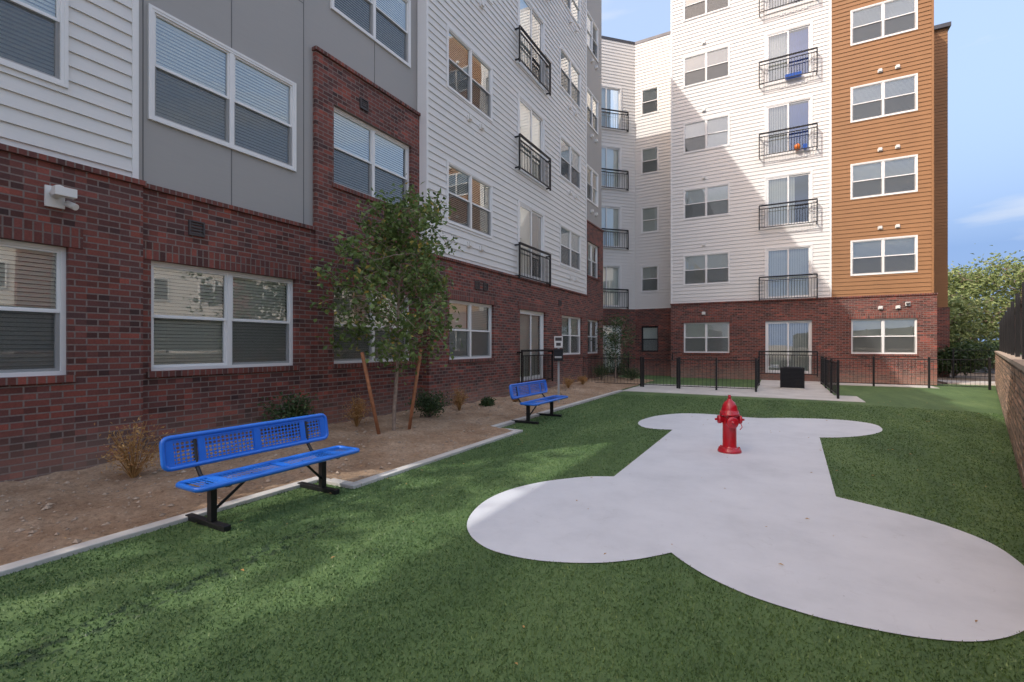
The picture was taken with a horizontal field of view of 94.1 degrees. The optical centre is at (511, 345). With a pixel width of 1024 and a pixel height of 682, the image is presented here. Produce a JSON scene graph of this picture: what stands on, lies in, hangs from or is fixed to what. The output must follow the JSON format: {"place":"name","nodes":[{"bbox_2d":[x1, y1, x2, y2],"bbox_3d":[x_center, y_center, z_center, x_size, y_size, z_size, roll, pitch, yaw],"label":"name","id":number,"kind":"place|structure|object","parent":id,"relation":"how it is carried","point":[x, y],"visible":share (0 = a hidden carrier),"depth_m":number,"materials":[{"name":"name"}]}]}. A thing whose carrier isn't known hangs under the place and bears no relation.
{"place":"outdoors","nodes":[
{"label":"outdoors","id":0,"kind":"place"},
{"bbox_2d":[0,0,603,481],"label":"wing walls","id":1,"kind":"structure","parent":0,"point":[120,162],"depth_m":7.38,"materials":[{"name":"red brick"}]},
{"bbox_2d":[0,0,597,380],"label":"wing windows","id":2,"kind":"structure","parent":1,"relation":"in","point":[255,343],"depth_m":7.26,"materials":[{"name":"grey glass"}]},
{"bbox_2d":[0,375,1023,681],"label":"artificial turf","id":3,"kind":"structure","parent":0,"point":[412,581],"depth_m":2.92,"materials":[{"name":"green plastic"}]},
{"bbox_2d":[159,413,359,531],"bbox_3d":[-2.252,1.120,4.456,0.652,0.760,1.644,0,0,29],"label":"park bench","id":4,"kind":"object","parent":3,"relation":"on","point":[214,482],"visible":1,"depth_m":4.28,"materials":[{"name":"blue metal"}]},
{"bbox_2d":[64,402,993,663],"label":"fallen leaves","id":5,"kind":"object","parent":3,"relation":"on","point":[576,500],"visible":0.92,"depth_m":5.21,"materials":[{"name":"brown plant"}]},
{"bbox_2d":[509,380,567,424],"bbox_3d":[0.552,1.120,9.705,0.652,0.760,1.644,0,0,29],"label":"park bench","id":6,"kind":"object","parent":3,"relation":"on","point":[528,404],"visible":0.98,"depth_m":9.59,"materials":[{"name":"blue metal"}]},
{"bbox_2d":[602,39,634,375],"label":"corner wing walls","id":7,"kind":"structure","parent":0,"point":[618,64],"depth_m":25.34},
{"bbox_2d":[602,85,621,369],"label":"corner wing windows","id":8,"kind":"structure","parent":7,"relation":"in","point":[612,214],"depth_m":25.25,"materials":[{"name":"grey glass"}]},
{"bbox_2d":[602,108,628,372],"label":"corner wing railings","id":9,"kind":"object","parent":7,"relation":"attached to","point":[627,173],"visible":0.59,"depth_m":25.05,"materials":[{"name":"black metal"}]},
{"bbox_2d":[635,34,670,375],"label":"back wing walls","id":10,"kind":"structure","parent":0,"point":[653,63],"depth_m":24.98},
{"bbox_2d":[641,85,658,351],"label":"back wing windows","id":11,"kind":"structure","parent":10,"relation":"in","point":[649,345],"depth_m":25.20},
{"bbox_2d":[467,413,1023,640],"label":"bone shaped pavement","id":12,"kind":"structure","parent":0,"point":[851,562],"depth_m":3.79,"materials":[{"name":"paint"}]},
{"bbox_2d":[715,395,744,453],"bbox_3d":[3.066,1.091,6.712,0.315,0.802,0.320,0,0,-33],"label":"fire hydrant","id":13,"kind":"object","parent":12,"relation":"on","point":[729,417],"visible":1,"depth_m":6.64,"materials":[{"name":"red metal"}]},
{"bbox_2d":[622,380,936,401],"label":"concrete walkway","id":14,"kind":"structure","parent":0,"point":[815,390],"depth_m":15.88,"materials":[{"name":"grey concrete"}]},
{"bbox_2d":[583,356,990,398],"bbox_3d":[9.467,0.960,15.964,13.560,1.120,5.168,0,0,0],"label":"metal fence","id":15,"kind":"object","parent":14,"relation":"on","point":[827,373],"visible":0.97,"depth_m":16.58,"materials":[{"name":"black metal"}]},
{"bbox_2d":[642,352,678,387],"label":"metal gate","id":16,"kind":"structure","parent":15,"relation":"attached to","point":[677,373],"depth_m":16.93,"materials":[{"name":"black metal"}]},
{"bbox_2d":[780,367,804,389],"bbox_3d":[9.725,1.110,16.561,0.720,0.760,0.720,0,0,29],"label":"air conditioner","id":17,"kind":"object","parent":14,"relation":"on","point":[792,378],"visible":0.98,"depth_m":16.27,"materials":[{"name":"metal"}]},
{"bbox_2d":[670,0,937,384],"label":"wing walls","id":18,"kind":"structure","parent":0,"point":[741,28],"depth_m":20.01,"materials":[{"name":"white plastic"}]},
{"bbox_2d":[683,0,917,373],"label":"wing windows","id":19,"kind":"structure","parent":18,"relation":"in","point":[792,260],"depth_m":20.44,"materials":[{"name":"grey glass"}]},
{"bbox_2d":[602,0,1023,340],"label":"sky","id":20,"kind":"structure","parent":0,"point":[986,37],"materials":[{"name":"blue"}]},
{"bbox_2d":[610,371,1023,487],"bbox_3d":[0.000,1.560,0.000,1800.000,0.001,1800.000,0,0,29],"label":"ground","id":21,"kind":"structure","parent":0,"point":[961,376],"depth_m":22.75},
{"bbox_2d":[0,0,567,374],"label":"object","id":22,"kind":"structure","parent":21,"relation":"on","point":[534,231],"depth_m":8.26,"materials":[{"name":"grey glass"}]},
{"bbox_2d":[44,0,597,385],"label":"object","id":23,"kind":"object","parent":22,"relation":"attached to","point":[55,196],"visible":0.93,"depth_m":14.05,"materials":[{"name":"black metal"}]},
{"bbox_2d":[0,390,621,576],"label":"concrete curb","id":24,"kind":"structure","parent":21,"relation":"on","point":[27,563],"depth_m":4.54,"materials":[{"name":"grey concrete"}]},
{"bbox_2d":[0,376,653,565],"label":"soil bed","id":25,"kind":"object","parent":21,"relation":"on","point":[36,490],"visible":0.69,"depth_m":5.23,"materials":[{"name":"brown soil"}]},
{"bbox_2d":[94,413,173,477],"bbox_3d":[-4.037,1.078,5.139,0.646,0.729,0.685,0,0,-31],"label":"dry shrub","id":26,"kind":"object","parent":25,"relation":"on","point":[132,471],"visible":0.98,"depth_m":5.10,"materials":[{"name":"brown plant"}]},
{"bbox_2d":[256,387,323,435],"bbox_3d":[-3.339,1.021,7.259,0.777,0.789,0.974,0,0,29],"label":"green shrub","id":27,"kind":"object","parent":25,"relation":"on","point":[295,409],"visible":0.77,"depth_m":7.18,"materials":[{"name":"green plant"}]},
{"bbox_2d":[0,384,615,557],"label":"pebbles","id":28,"kind":"object","parent":25,"relation":"on","point":[47,507],"visible":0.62,"depth_m":5.38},
{"bbox_2d":[340,393,371,426],"bbox_3d":[-2.634,1.093,8.175,0.444,0.629,0.514,0,0,21],"label":"dry shrub","id":29,"kind":"object","parent":25,"relation":"on","point":[359,409],"visible":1,"depth_m":8.14,"materials":[{"name":"brown plant"}]},
{"bbox_2d":[307,173,463,433],"bbox_3d":[-1.950,-0.612,7.866,2.641,4.334,3.091,0,0,-29],"label":"young tree","id":30,"kind":"object","parent":25,"relation":"in","point":[389,225],"visible":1,"depth_m":7.68,"materials":[{"name":"green plant"}]},
{"bbox_2d":[405,387,451,416],"bbox_3d":[-1.597,1.096,9.268,0.791,0.684,0.830,0,0,29],"label":"green shrub","id":31,"kind":"object","parent":25,"relation":"on","point":[427,403],"visible":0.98,"depth_m":9.24,"materials":[{"name":"green plant"}]},
{"bbox_2d":[448,385,468,410],"bbox_3d":[-1.203,1.129,10.470,0.509,0.639,0.509,0,0,17],"label":"dry shrub","id":32,"kind":"object","parent":25,"relation":"on","point":[459,400],"visible":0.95,"depth_m":10.45,"materials":[{"name":"brown plant"}]},
{"bbox_2d":[478,396,496,406],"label":"green shrub","id":33,"kind":"object","parent":25,"relation":"on","point":[487,401],"visible":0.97,"depth_m":11.05,"materials":[{"name":"green plant"}]},
{"bbox_2d":[520,381,533,393],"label":"dry shrub","id":34,"kind":"object","parent":25,"relation":"on","point":[527,388],"visible":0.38,"depth_m":13.54,"materials":[{"name":"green plant"}]},
{"bbox_2d":[553,336,562,401],"bbox_3d":[1.207,0.660,12.404,0.260,1.820,0.205,0,0,9],"label":"pet waste station","id":35,"kind":"object","parent":25,"relation":"on","point":[558,352],"visible":0.98,"depth_m":12.43,"materials":[{"name":"grey metal"}]},
{"bbox_2d":[562,376,575,387],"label":"dry shrub","id":36,"kind":"object","parent":25,"relation":"on","point":[569,383],"visible":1,"depth_m":15.67,"materials":[{"name":"brown plant"}]},
{"bbox_2d":[577,375,588,383],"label":"dry shrub","id":37,"kind":"object","parent":25,"relation":"on","point":[581,378],"visible":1,"depth_m":17.09,"materials":[{"name":"brown plant"}]},
{"bbox_2d":[589,361,613,379],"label":"green shrub","id":38,"kind":"object","parent":25,"relation":"on","point":[600,372],"visible":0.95,"depth_m":19.21,"materials":[{"name":"green plant"}]},
{"bbox_2d":[590,312,637,381],"bbox_3d":[4.382,0.101,19.418,1.961,2.999,2.086,0,0,-28],"label":"young tree","id":39,"kind":"object","parent":25,"relation":"in","point":[619,323],"visible":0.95,"depth_m":19.31,"materials":[{"name":"green plant"}]},
{"bbox_2d":[606,360,628,377],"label":"green shrub","id":40,"kind":"object","parent":25,"relation":"on","point":[621,367],"visible":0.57,"depth_m":20.85,"materials":[{"name":"green plant"}]},
{"bbox_2d":[619,365,639,379],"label":"green shrub","id":41,"kind":"object","parent":25,"relation":"on","point":[632,374],"visible":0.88,"depth_m":19.85,"materials":[{"name":"green plant"}]},
{"bbox_2d":[602,36,634,126],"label":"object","id":42,"kind":"object","parent":21,"relation":"on","point":[618,40],"visible":0.07,"depth_m":25.31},
{"bbox_2d":[635,31,670,339],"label":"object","id":43,"kind":"object","parent":21,"relation":"on","point":[653,37],"visible":0.11,"depth_m":25.98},
{"bbox_2d":[686,0,950,376],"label":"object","id":44,"kind":"structure","parent":21,"relation":"on","point":[940,169],"depth_m":23.96,"materials":[{"name":"grey glass"}]},
{"bbox_2d":[702,0,909,376],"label":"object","id":45,"kind":"object","parent":44,"relation":"attached to","point":[795,75],"visible":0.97,"depth_m":20.19,"materials":[{"name":"black metal"}]},
{"bbox_2d":[937,334,997,376],"bbox_3d":[21.755,0.473,23.285,2.779,2.117,2.845,0,0,3],"label":"boundary shrub","id":46,"kind":"object","parent":21,"relation":"on","point":[960,351],"visible":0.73,"depth_m":22.95,"materials":[{"name":"green plant"}]},
{"bbox_2d":[948,295,998,346],"bbox_3d":[35.814,-1.514,39.712,6.298,6.391,6.146,0,0,-16],"label":"shade tree","id":47,"kind":"object","parent":21,"relation":"on","point":[960,310],"visible":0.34,"depth_m":38.02,"materials":[{"name":"green plant"}]},
{"bbox_2d":[952,348,997,377],"bbox_3d":[22.873,0.820,20.863,5.380,1.400,0.072,0,0,32],"label":"street fence","id":48,"kind":"object","parent":21,"relation":"on","point":[967,364],"visible":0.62,"depth_m":22.02,"materials":[{"name":"black metal"}]},
{"bbox_2d":[955,340,998,371],"bbox_3d":[26.536,0.600,27.503,2.936,1.869,2.853,0,0,29],"label":"boundary shrub","id":49,"kind":"object","parent":21,"relation":"on","point":[988,353],"visible":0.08,"depth_m":27.00,"materials":[{"name":"green plant"}]},
{"bbox_2d":[948,261,1023,344],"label":"shade tree","id":50,"kind":"object","parent":21,"relation":"on","point":[964,288],"visible":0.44,"depth_m":43.14,"materials":[{"name":"green plant"}]},
{"bbox_2d":[953,245,1023,344],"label":"shade tree","id":51,"kind":"object","parent":21,"relation":"on","point":[1019,269],"visible":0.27,"depth_m":44.69,"materials":[{"name":"green plant"}]},
{"bbox_2d":[994,351,1023,482],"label":"wall","id":52,"kind":"structure","parent":21,"relation":"on","point":[1009,375],"depth_m":6.97,"materials":[{"name":"brick"}]},
{"bbox_2d":[999,282,1023,358],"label":"picket fence","id":53,"kind":"object","parent":52,"relation":"on","point":[1011,332],"visible":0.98,"depth_m":10.18,"materials":[{"name":"black metal"}]},
{"bbox_2d":[937,380,995,385],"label":"sidewalk","id":54,"kind":"structure","parent":0,"point":[967,382],"depth_m":19.23,"materials":[{"name":"concrete"}]},
{"bbox_2d":[976,367,994,373],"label":"road","id":55,"kind":"structure","parent":0,"point":[992,371],"depth_m":29.93,"materials":[{"name":"grey asphalt"}]},
{"bbox_2d":[970,341,998,368],"bbox_3d":[31.125,0.581,30.834,2.884,1.888,2.921,0,0,29],"label":"boundary shrub","id":56,"kind":"object","parent":55,"relation":"on","point":[995,346],"visible":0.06,"depth_m":30.68,"materials":[{"name":"green plant"}]}
]}

